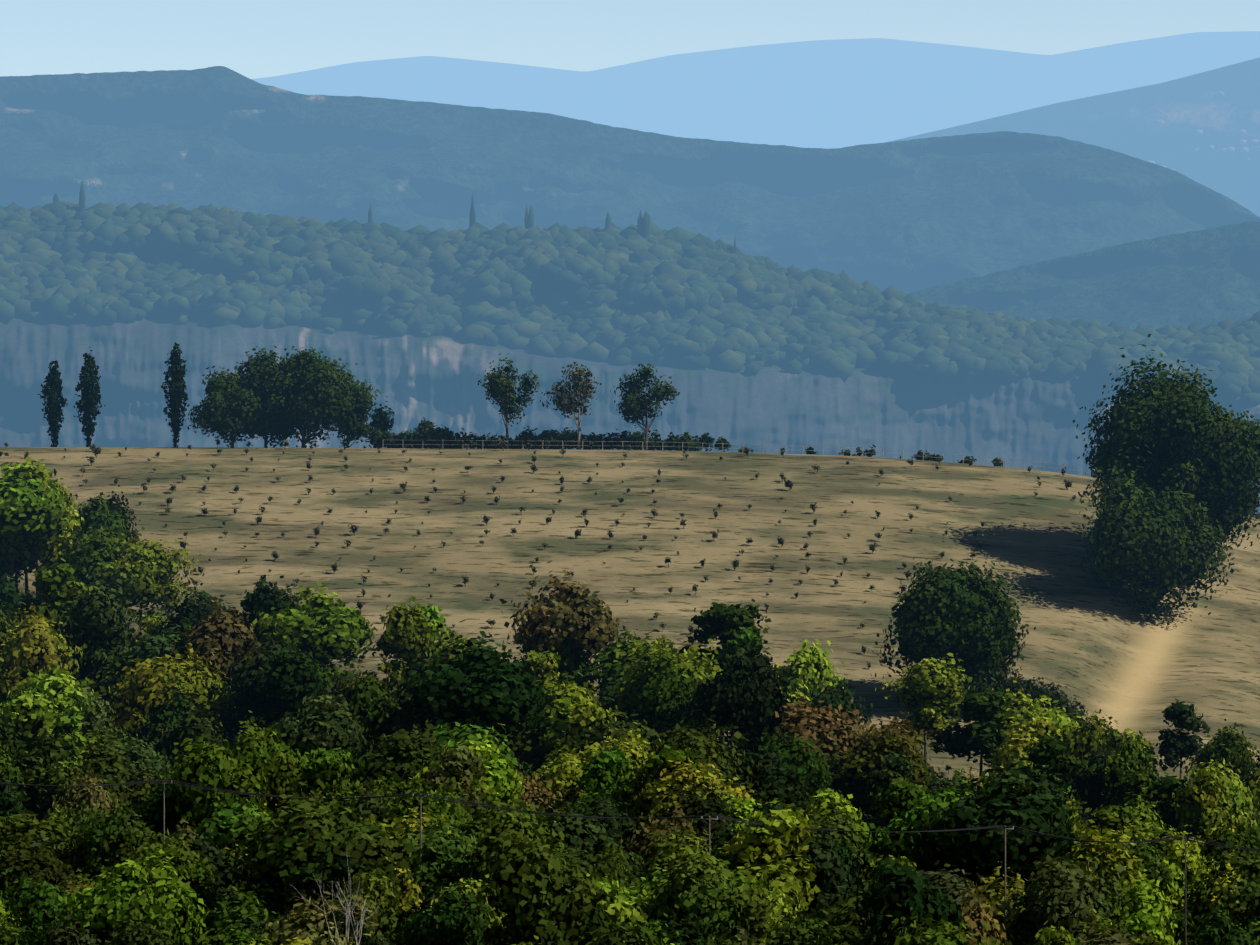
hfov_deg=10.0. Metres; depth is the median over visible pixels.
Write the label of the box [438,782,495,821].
forest tree
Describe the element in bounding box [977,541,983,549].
sapling
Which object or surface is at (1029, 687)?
bramble
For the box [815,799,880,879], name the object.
forest tree
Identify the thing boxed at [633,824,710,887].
forest tree
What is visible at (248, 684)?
forest tree
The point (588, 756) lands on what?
forest tree
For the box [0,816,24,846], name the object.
forest tree
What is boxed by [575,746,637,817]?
forest tree
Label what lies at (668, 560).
sapling
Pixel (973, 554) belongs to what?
sapling
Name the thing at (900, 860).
forest tree
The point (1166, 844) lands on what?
forest tree
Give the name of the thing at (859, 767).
forest tree
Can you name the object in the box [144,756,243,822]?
forest tree
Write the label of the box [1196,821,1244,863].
forest tree
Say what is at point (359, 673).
forest tree
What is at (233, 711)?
forest tree
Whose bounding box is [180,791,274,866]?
forest tree
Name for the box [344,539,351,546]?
sapling
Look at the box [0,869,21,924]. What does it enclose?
forest tree
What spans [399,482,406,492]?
sapling
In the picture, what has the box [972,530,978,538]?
sapling
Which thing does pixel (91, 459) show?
sapling
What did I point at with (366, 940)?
forest tree
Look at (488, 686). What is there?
forest tree
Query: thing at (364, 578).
sapling
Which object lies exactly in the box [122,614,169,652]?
forest tree
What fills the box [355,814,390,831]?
forest tree
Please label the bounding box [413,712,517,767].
forest tree
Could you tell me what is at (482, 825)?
forest tree
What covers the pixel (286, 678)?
forest tree
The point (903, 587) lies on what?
sapling
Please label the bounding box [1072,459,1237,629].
big oak
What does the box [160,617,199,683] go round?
forest tree
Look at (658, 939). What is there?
forest tree
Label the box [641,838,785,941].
forest tree
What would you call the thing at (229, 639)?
forest tree
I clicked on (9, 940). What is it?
forest tree
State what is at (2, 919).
forest tree
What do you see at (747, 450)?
sapling
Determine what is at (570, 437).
hedge
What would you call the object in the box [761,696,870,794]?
forest tree
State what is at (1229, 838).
forest tree
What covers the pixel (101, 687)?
forest tree
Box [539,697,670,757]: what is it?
forest tree
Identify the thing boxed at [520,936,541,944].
forest tree
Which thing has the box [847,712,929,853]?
forest tree
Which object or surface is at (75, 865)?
forest tree
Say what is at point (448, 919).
forest tree
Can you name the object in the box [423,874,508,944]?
forest tree
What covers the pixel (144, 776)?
forest tree
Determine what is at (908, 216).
terrain
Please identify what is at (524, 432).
small vegetation tree
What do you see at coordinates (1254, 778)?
forest tree
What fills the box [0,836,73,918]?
forest tree
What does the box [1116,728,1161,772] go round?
forest tree
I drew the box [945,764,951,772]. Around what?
sapling
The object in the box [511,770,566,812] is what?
forest tree
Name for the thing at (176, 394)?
cypress vegetation
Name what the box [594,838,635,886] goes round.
forest tree
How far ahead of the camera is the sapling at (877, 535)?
945.19 m
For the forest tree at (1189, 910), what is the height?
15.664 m
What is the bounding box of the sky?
[0,0,1259,78]
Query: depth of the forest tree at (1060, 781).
822.11 m
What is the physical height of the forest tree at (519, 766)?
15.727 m
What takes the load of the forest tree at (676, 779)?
on the terrain ground at (1096, 647)
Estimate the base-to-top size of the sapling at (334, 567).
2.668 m
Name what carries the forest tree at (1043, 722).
on the terrain ground at (1096, 647)
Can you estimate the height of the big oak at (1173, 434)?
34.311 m
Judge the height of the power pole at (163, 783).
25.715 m
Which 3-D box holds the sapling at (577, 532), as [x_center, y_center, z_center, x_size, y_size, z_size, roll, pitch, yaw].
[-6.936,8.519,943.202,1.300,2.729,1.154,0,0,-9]
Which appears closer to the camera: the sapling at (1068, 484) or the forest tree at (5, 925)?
the forest tree at (5, 925)
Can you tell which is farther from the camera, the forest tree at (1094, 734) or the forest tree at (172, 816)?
the forest tree at (1094, 734)
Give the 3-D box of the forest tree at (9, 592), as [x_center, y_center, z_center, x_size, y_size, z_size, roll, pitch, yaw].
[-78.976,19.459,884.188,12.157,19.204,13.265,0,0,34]
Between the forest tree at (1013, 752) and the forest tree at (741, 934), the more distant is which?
the forest tree at (1013, 752)
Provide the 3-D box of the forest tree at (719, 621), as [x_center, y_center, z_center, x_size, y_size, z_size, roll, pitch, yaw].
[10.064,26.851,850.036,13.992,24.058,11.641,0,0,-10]
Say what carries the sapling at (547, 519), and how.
on the terrain ground at (1096, 647)
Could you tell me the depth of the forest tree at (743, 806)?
784.43 m
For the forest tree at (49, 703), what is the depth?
821.34 m
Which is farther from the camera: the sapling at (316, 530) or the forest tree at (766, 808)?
the sapling at (316, 530)
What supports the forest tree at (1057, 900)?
on the terrain ground at (1096, 647)
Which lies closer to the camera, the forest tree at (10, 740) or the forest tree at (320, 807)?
the forest tree at (320, 807)
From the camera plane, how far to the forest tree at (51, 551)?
900.19 m
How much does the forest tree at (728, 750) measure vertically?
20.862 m
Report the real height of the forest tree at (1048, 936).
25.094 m
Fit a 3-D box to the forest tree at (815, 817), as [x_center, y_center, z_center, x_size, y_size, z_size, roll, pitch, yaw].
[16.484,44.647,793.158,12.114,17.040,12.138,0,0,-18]
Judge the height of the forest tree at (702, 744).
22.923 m
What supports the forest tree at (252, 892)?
on the terrain ground at (1096, 647)
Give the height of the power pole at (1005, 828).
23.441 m
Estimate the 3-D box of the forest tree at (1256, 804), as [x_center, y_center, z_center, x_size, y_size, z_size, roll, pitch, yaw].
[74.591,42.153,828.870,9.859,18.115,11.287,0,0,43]
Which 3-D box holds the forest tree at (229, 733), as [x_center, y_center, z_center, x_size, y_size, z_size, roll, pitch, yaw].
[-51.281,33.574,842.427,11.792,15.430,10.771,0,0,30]
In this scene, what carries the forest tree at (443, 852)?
on the terrain ground at (1096, 647)
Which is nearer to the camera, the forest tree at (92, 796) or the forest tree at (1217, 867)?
the forest tree at (1217, 867)
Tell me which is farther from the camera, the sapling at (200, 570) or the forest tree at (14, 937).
the sapling at (200, 570)
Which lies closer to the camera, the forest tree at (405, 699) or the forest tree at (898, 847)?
the forest tree at (898, 847)
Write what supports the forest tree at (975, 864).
on the terrain ground at (1096, 647)
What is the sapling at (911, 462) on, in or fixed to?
on the terrain ground at (1096, 647)
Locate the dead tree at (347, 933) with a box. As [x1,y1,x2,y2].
[291,860,380,944]
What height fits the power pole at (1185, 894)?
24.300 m
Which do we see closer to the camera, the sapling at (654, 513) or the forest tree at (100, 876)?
the forest tree at (100, 876)
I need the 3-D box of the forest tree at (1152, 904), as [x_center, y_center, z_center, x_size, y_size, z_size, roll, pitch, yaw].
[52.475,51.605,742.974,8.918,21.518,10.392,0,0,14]
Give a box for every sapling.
[87,457,94,465]
[90,446,100,457]
[141,485,147,493]
[165,496,171,505]
[169,484,175,492]
[180,541,188,548]
[198,565,205,573]
[201,508,208,514]
[255,515,262,524]
[271,551,279,560]
[283,440,288,449]
[311,526,321,537]
[329,562,339,573]
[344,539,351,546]
[348,523,359,535]
[354,600,365,610]
[360,575,367,583]
[369,669,377,677]
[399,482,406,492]
[462,575,468,586]
[464,465,472,472]
[480,514,491,525]
[486,619,495,624]
[499,438,507,450]
[530,464,537,472]
[531,454,537,463]
[545,515,551,523]
[572,527,580,537]
[581,508,587,516]
[607,531,614,539]
[617,497,624,505]
[650,509,658,516]
[664,557,670,567]
[680,519,685,528]
[687,625,694,634]
[692,584,698,594]
[699,558,705,567]
[710,531,717,541]
[731,558,740,570]
[742,445,750,456]
[745,537,752,545]
[777,536,784,546]
[784,478,793,490]
[810,502,817,513]
[811,464,819,472]
[861,645,867,653]
[868,542,877,553]
[874,532,881,541]
[898,583,906,593]
[903,569,912,577]
[906,459,913,464]
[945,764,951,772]
[969,552,975,558]
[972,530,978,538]
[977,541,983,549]
[1064,479,1072,489]
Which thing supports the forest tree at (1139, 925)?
on the terrain ground at (1096, 647)
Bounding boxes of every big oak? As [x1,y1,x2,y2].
[1072,334,1259,589]
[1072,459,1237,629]
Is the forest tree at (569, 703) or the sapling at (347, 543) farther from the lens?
the sapling at (347, 543)
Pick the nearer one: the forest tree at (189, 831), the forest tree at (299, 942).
the forest tree at (299, 942)
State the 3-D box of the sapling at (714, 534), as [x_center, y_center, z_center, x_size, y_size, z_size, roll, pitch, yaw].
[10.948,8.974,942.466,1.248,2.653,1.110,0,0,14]
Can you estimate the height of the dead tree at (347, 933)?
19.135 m
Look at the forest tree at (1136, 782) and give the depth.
818.86 m
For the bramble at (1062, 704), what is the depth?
880.53 m
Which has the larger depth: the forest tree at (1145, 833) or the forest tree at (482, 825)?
the forest tree at (1145, 833)
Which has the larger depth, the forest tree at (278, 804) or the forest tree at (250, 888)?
the forest tree at (278, 804)
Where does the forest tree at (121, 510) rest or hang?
on the terrain ground at (1096, 647)
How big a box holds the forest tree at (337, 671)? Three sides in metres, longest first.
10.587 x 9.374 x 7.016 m
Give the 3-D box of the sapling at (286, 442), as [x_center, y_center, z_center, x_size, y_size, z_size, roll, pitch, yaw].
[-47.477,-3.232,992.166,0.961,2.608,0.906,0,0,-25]
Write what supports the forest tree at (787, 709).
on the terrain ground at (1096, 647)
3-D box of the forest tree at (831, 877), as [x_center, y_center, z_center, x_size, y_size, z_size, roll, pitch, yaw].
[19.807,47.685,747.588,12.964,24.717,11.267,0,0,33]
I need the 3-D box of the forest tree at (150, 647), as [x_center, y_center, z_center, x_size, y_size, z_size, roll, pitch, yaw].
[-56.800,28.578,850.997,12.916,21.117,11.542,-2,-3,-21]
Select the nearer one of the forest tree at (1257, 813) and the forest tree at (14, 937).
the forest tree at (14, 937)
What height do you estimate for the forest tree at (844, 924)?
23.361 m
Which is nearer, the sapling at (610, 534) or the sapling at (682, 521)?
the sapling at (610, 534)
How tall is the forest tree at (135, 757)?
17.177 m
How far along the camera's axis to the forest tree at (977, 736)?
836.12 m
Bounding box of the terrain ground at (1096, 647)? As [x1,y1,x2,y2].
[0,447,1259,858]
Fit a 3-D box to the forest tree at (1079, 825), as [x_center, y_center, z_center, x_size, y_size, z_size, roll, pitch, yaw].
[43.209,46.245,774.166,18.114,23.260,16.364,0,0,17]
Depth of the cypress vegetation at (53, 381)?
998.84 m
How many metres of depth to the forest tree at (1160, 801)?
821.96 m
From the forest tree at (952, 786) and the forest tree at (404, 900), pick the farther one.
the forest tree at (952, 786)
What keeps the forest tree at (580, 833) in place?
on the terrain ground at (1096, 647)
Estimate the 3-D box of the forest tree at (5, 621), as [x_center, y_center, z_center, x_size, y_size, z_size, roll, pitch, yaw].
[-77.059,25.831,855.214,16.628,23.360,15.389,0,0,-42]
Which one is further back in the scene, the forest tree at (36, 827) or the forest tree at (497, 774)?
the forest tree at (497, 774)
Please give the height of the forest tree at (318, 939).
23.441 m
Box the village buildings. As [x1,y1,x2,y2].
[1101,91,1259,183]
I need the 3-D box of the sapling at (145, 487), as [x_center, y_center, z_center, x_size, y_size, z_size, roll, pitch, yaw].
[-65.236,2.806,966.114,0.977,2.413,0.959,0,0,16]
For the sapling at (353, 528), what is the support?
on the terrain ground at (1096, 647)
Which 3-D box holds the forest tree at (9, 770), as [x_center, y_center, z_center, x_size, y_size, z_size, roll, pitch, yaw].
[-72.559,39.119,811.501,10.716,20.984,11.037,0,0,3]
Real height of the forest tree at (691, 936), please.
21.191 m
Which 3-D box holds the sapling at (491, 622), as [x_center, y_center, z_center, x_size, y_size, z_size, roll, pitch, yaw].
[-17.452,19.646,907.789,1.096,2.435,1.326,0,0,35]
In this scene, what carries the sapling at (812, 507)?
on the terrain ground at (1096, 647)
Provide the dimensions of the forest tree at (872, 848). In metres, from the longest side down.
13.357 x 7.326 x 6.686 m
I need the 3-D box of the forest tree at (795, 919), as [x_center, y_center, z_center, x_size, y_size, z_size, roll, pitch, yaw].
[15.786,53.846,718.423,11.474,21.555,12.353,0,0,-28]
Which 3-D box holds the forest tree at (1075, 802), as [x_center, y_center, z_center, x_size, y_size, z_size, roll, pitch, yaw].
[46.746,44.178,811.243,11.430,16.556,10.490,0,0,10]
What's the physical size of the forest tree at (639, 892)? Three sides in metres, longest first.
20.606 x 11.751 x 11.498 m
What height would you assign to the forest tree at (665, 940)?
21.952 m
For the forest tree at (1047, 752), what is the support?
on the terrain ground at (1096, 647)
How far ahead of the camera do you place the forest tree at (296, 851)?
737.60 m
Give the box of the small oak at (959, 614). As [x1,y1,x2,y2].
[867,557,1035,716]
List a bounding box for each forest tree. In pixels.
[0,448,77,581]
[0,454,77,597]
[0,534,35,610]
[0,566,42,619]
[0,602,52,652]
[0,603,92,709]
[0,662,109,765]
[0,713,25,766]
[0,732,27,804]
[0,771,38,825]
[0,806,94,861]
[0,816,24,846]
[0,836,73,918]
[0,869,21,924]
[0,900,10,929]
[0,910,22,932]
[0,916,61,944]
[0,922,23,944]
[2,930,12,943]
[4,833,67,866]
[7,872,76,941]
[11,558,102,660]
[11,580,69,628]
[11,728,88,828]
[22,925,70,944]
[25,573,28,598]
[25,755,90,813]
[33,486,86,569]
[34,732,149,824]
[39,808,81,831]
[44,768,123,824]
[45,904,101,944]
[47,871,96,897]
[48,801,117,840]
[48,835,209,944]
[49,578,136,687]
[51,680,117,738]
[53,843,89,882]
[57,523,128,594]
[58,876,93,903]
[61,717,136,758]
[63,868,95,892]
[68,652,151,749]
[69,794,162,883]
[74,613,144,661]
[76,492,144,544]
[79,485,139,536]
[81,531,206,635]
[84,862,128,882]
[88,872,108,884]
[97,624,195,678]
[100,730,171,778]
[104,643,244,748]
[105,908,169,944]
[106,825,221,932]
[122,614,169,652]
[123,758,169,824]
[131,771,193,846]
[133,688,196,755]
[134,818,203,858]
[135,609,166,632]
[138,910,179,944]
[141,723,174,772]
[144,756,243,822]
[153,705,240,777]
[156,580,257,641]
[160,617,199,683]
[161,827,258,938]
[162,731,279,867]
[172,593,267,745]
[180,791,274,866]
[181,923,212,944]
[195,884,283,944]
[203,698,232,743]
[218,640,343,739]
[219,921,271,944]
[221,840,252,899]
[223,710,311,814]
[226,782,433,923]
[227,884,270,914]
[230,625,298,733]
[234,849,260,903]
[236,584,306,636]
[240,574,293,638]
[240,912,301,943]
[242,573,378,682]
[245,933,311,944]
[247,644,335,735]
[250,884,280,914]
[253,737,296,816]
[258,803,275,820]
[258,891,394,944]
[260,685,374,782]
[267,903,287,921]
[278,742,364,816]
[286,778,356,800]
[289,806,330,824]
[297,786,341,806]
[306,914,346,944]
[313,892,392,944]
[314,927,370,944]
[321,665,360,688]
[324,852,396,931]
[328,668,353,703]
[329,861,409,944]
[335,663,409,788]
[335,780,398,827]
[341,659,397,748]
[342,770,409,813]
[343,837,424,944]
[348,720,448,802]
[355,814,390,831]
[370,697,447,748]
[374,771,472,836]
[375,596,441,698]
[377,933,397,944]
[383,799,473,845]
[386,620,548,741]
[387,690,408,741]
[391,812,489,905]
[393,682,418,722]
[395,867,500,944]
[399,877,445,941]
[400,724,527,810]
[408,601,454,665]
[412,740,486,831]
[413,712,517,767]
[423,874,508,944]
[435,631,516,670]
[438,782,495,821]
[440,825,481,848]
[448,789,578,854]
[453,803,545,894]
[470,824,616,944]
[494,693,583,777]
[499,561,628,681]
[506,797,543,820]
[509,754,534,780]
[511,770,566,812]
[512,844,624,944]
[513,630,625,694]
[520,647,568,706]
[520,743,593,814]
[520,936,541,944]
[526,802,567,818]
[533,672,616,762]
[537,794,647,878]
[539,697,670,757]
[542,805,572,831]
[549,837,654,889]
[557,728,666,768]
[566,786,648,866]
[575,680,618,719]
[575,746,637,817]
[577,623,664,696]
[582,873,646,931]
[582,878,658,932]
[588,722,653,820]
[588,729,650,795]
[589,913,656,944]
[591,646,660,710]
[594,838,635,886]
[598,872,644,893]
[606,630,722,743]
[609,708,728,746]
[611,874,724,940]
[612,892,670,931]
[620,635,710,734]
[620,804,718,878]
[622,807,645,863]
[623,937,674,944]
[624,913,679,944]
[626,855,696,928]
[629,720,759,787]
[630,751,761,827]
[631,905,733,944]
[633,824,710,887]
[638,779,743,850]
[639,745,720,816]
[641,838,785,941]
[644,718,759,776]
[676,599,774,745]
[684,630,797,763]
[685,782,762,809]
[693,842,771,944]
[697,926,750,944]
[699,787,760,841]
[708,821,788,868]
[712,623,767,679]
[712,933,755,944]
[721,683,810,748]
[721,917,774,944]
[722,686,792,743]
[722,803,819,924]
[724,767,794,810]
[728,736,770,761]
[734,745,818,830]
[734,880,802,943]
[744,800,801,850]
[749,724,835,815]
[750,930,778,944]
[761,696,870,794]
[761,801,822,843]
[761,813,870,925]
[762,910,842,944]
[765,798,803,818]
[772,639,852,706]
[773,890,877,944]
[775,905,825,935]
[784,698,803,722]
[795,907,820,922]
[799,789,881,851]
[804,674,875,750]
[807,785,842,804]
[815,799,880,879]
[823,726,943,829]
[830,833,867,878]
[833,774,866,818]
[833,886,862,914]
[843,851,970,944]
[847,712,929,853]
[848,919,886,944]
[854,877,868,891]
[856,855,919,891]
[857,811,883,858]
[864,779,992,887]
[865,749,927,826]
[867,774,933,854]
[873,903,1003,944]
[875,653,972,762]
[904,750,1086,894]
[919,860,984,926]
[921,762,943,787]
[925,770,962,794]
[926,687,1029,784]
[927,777,977,803]
[946,768,978,797]
[948,877,1010,944]
[950,792,1039,887]
[953,768,973,780]
[963,717,1039,794]
[975,861,1028,944]
[982,797,1100,881]
[984,681,1087,765]
[991,851,1143,944]
[1000,771,1081,813]
[1022,819,1159,915]
[1025,735,1096,812]
[1032,765,1077,810]
[1034,920,1075,944]
[1043,708,1126,823]
[1052,792,1089,837]
[1060,709,1124,825]
[1065,743,1134,821]
[1067,918,1159,944]
[1072,907,1122,943]
[1078,804,1151,846]
[1086,819,1125,853]
[1099,731,1158,827]
[1101,914,1133,941]
[1105,869,1177,944]
[1109,831,1187,910]
[1110,818,1205,861]
[1113,788,1165,845]
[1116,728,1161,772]
[1116,769,1169,810]
[1120,910,1180,944]
[1146,826,1183,856]
[1148,772,1192,836]
[1152,799,1180,834]
[1152,847,1190,910]
[1155,698,1210,778]
[1163,825,1211,904]
[1163,885,1200,944]
[1164,906,1201,944]
[1171,754,1259,843]
[1172,762,1237,844]
[1176,837,1259,931]
[1181,854,1259,942]
[1183,727,1259,783]
[1191,719,1255,786]
[1191,901,1258,944]
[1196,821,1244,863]
[1198,818,1259,868]
[1203,827,1259,858]
[1206,859,1226,874]
[1237,908,1259,940]
[1242,765,1259,794]
[1244,797,1259,845]
[1245,770,1259,827]
[1245,917,1259,944]
[1247,819,1259,844]
[1251,735,1259,770]
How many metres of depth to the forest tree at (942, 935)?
688.39 m
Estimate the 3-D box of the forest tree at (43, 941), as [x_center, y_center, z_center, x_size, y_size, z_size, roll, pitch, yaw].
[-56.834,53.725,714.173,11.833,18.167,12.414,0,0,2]
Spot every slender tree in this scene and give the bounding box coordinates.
[477,353,539,448]
[540,361,601,449]
[610,360,679,449]
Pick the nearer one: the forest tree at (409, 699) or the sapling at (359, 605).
the forest tree at (409, 699)
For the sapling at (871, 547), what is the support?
on the terrain ground at (1096, 647)
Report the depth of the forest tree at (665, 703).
831.26 m
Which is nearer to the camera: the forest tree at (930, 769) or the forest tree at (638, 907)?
the forest tree at (638, 907)
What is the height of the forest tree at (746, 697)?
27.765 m
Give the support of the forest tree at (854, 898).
on the terrain ground at (1096, 647)
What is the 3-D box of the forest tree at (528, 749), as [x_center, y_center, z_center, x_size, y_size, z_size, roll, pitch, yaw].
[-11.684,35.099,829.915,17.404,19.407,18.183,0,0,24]
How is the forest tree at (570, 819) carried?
on the terrain ground at (1096, 647)
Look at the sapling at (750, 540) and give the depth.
941.06 m
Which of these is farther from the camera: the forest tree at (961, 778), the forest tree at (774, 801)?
the forest tree at (961, 778)
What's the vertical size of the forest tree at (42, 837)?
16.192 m
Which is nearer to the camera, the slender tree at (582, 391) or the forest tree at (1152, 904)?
the forest tree at (1152, 904)
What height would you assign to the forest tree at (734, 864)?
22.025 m
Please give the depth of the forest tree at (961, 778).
826.63 m
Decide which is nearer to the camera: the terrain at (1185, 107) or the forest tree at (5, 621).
the forest tree at (5, 621)
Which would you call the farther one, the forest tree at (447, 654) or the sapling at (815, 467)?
the sapling at (815, 467)
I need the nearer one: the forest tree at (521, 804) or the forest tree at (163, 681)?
the forest tree at (521, 804)
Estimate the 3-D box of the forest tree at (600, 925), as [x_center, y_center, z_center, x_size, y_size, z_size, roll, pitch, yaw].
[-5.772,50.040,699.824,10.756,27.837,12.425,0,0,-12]
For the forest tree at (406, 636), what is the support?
on the terrain ground at (1096, 647)
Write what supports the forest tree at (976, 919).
on the terrain ground at (1096, 647)
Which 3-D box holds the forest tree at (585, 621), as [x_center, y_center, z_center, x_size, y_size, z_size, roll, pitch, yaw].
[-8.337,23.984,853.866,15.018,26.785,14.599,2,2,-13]
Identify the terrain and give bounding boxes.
[0,66,1259,293]
[0,249,1259,513]
[251,31,1259,148]
[889,57,1259,216]
[911,221,1259,332]
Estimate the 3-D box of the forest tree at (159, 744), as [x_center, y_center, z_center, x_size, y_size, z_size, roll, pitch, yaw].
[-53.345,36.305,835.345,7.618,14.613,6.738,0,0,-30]
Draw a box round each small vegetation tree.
[413,418,437,448]
[433,424,453,436]
[516,426,536,448]
[535,429,559,448]
[698,433,714,450]
[714,436,731,451]
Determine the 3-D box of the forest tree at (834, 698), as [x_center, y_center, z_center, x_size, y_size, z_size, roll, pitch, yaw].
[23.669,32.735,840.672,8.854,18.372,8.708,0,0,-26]
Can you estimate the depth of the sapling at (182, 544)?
940.27 m
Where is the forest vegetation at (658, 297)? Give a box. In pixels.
[0,201,1259,404]
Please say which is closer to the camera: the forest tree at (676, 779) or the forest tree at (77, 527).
the forest tree at (676, 779)
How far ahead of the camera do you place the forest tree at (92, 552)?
894.22 m
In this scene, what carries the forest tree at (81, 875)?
on the terrain ground at (1096, 647)
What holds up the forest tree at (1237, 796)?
on the terrain ground at (1096, 647)
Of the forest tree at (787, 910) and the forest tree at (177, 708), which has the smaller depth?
the forest tree at (787, 910)
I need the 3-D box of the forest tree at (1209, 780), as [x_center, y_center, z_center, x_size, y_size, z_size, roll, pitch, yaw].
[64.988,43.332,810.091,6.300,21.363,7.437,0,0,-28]
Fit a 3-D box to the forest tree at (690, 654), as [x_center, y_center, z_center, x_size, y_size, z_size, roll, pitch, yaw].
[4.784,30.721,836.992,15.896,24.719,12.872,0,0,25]
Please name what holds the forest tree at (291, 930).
on the terrain ground at (1096, 647)
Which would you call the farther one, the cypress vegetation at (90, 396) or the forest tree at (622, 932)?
the cypress vegetation at (90, 396)
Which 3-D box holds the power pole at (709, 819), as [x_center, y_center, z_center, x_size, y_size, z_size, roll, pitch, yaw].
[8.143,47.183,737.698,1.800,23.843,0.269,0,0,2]
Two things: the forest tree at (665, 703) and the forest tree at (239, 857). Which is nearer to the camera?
the forest tree at (239, 857)
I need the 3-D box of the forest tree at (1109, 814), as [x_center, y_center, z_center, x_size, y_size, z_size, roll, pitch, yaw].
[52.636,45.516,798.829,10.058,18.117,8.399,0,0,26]
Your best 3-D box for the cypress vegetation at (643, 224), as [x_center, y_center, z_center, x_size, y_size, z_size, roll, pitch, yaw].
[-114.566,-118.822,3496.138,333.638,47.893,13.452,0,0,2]
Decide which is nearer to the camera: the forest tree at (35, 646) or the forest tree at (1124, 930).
the forest tree at (1124, 930)
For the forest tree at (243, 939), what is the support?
on the terrain ground at (1096, 647)
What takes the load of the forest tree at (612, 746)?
on the terrain ground at (1096, 647)
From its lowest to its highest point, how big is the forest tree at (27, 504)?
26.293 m
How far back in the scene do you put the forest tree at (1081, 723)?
839.28 m
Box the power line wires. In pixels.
[0,780,1259,851]
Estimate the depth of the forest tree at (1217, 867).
778.28 m
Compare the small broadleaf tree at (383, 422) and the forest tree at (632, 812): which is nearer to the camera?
the forest tree at (632, 812)
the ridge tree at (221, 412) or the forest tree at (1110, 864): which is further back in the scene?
the ridge tree at (221, 412)
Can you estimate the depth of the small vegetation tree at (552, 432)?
1003.30 m
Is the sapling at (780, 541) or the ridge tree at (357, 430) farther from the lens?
the ridge tree at (357, 430)
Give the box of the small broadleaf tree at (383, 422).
[368,396,394,434]
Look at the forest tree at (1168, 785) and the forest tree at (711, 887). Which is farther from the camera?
the forest tree at (1168, 785)
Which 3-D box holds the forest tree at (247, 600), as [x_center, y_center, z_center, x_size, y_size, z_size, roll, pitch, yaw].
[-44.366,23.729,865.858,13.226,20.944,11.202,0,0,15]
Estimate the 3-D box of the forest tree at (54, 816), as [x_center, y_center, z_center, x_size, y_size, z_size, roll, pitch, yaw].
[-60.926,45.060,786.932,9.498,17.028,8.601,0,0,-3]
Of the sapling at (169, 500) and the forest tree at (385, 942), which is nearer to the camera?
the forest tree at (385, 942)
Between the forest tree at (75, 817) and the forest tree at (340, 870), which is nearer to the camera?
the forest tree at (340, 870)
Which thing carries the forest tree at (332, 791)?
on the terrain ground at (1096, 647)
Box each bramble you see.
[993,671,1055,706]
[1036,683,1071,708]
[1047,694,1089,721]
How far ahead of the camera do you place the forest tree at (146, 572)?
891.35 m
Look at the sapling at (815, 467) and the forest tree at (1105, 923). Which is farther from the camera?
the sapling at (815, 467)
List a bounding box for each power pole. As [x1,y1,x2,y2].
[155,782,170,843]
[412,794,425,891]
[701,817,717,853]
[996,827,1013,932]
[1177,837,1193,944]
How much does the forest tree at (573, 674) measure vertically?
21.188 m
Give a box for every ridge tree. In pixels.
[184,366,275,447]
[234,346,301,447]
[250,345,381,447]
[334,378,381,447]
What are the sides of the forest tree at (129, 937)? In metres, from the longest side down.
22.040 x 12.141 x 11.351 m
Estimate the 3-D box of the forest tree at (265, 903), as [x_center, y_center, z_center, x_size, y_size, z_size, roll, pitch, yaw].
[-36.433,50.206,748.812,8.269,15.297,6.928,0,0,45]
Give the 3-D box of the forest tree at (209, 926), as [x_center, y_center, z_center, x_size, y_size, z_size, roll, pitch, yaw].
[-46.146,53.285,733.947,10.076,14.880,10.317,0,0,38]
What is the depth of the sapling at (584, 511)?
953.48 m
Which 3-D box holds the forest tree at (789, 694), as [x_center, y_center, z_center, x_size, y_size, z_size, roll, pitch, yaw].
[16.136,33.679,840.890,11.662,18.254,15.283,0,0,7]
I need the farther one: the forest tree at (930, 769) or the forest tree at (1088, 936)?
the forest tree at (930, 769)
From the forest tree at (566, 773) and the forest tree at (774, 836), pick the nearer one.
the forest tree at (774, 836)
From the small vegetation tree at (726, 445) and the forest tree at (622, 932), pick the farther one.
the small vegetation tree at (726, 445)
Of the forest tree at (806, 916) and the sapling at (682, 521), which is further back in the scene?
the sapling at (682, 521)
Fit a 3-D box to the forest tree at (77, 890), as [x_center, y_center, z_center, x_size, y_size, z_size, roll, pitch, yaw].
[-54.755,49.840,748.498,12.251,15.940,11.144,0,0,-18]
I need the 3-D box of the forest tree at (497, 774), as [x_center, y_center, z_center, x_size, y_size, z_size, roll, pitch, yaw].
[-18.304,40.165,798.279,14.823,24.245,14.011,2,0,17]
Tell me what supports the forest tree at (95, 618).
on the terrain ground at (1096, 647)
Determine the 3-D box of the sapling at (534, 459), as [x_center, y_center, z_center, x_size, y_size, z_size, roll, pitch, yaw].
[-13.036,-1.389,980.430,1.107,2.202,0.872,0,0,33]
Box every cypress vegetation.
[37,360,67,446]
[53,181,736,253]
[74,347,105,446]
[161,342,189,446]
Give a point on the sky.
(254, 39)

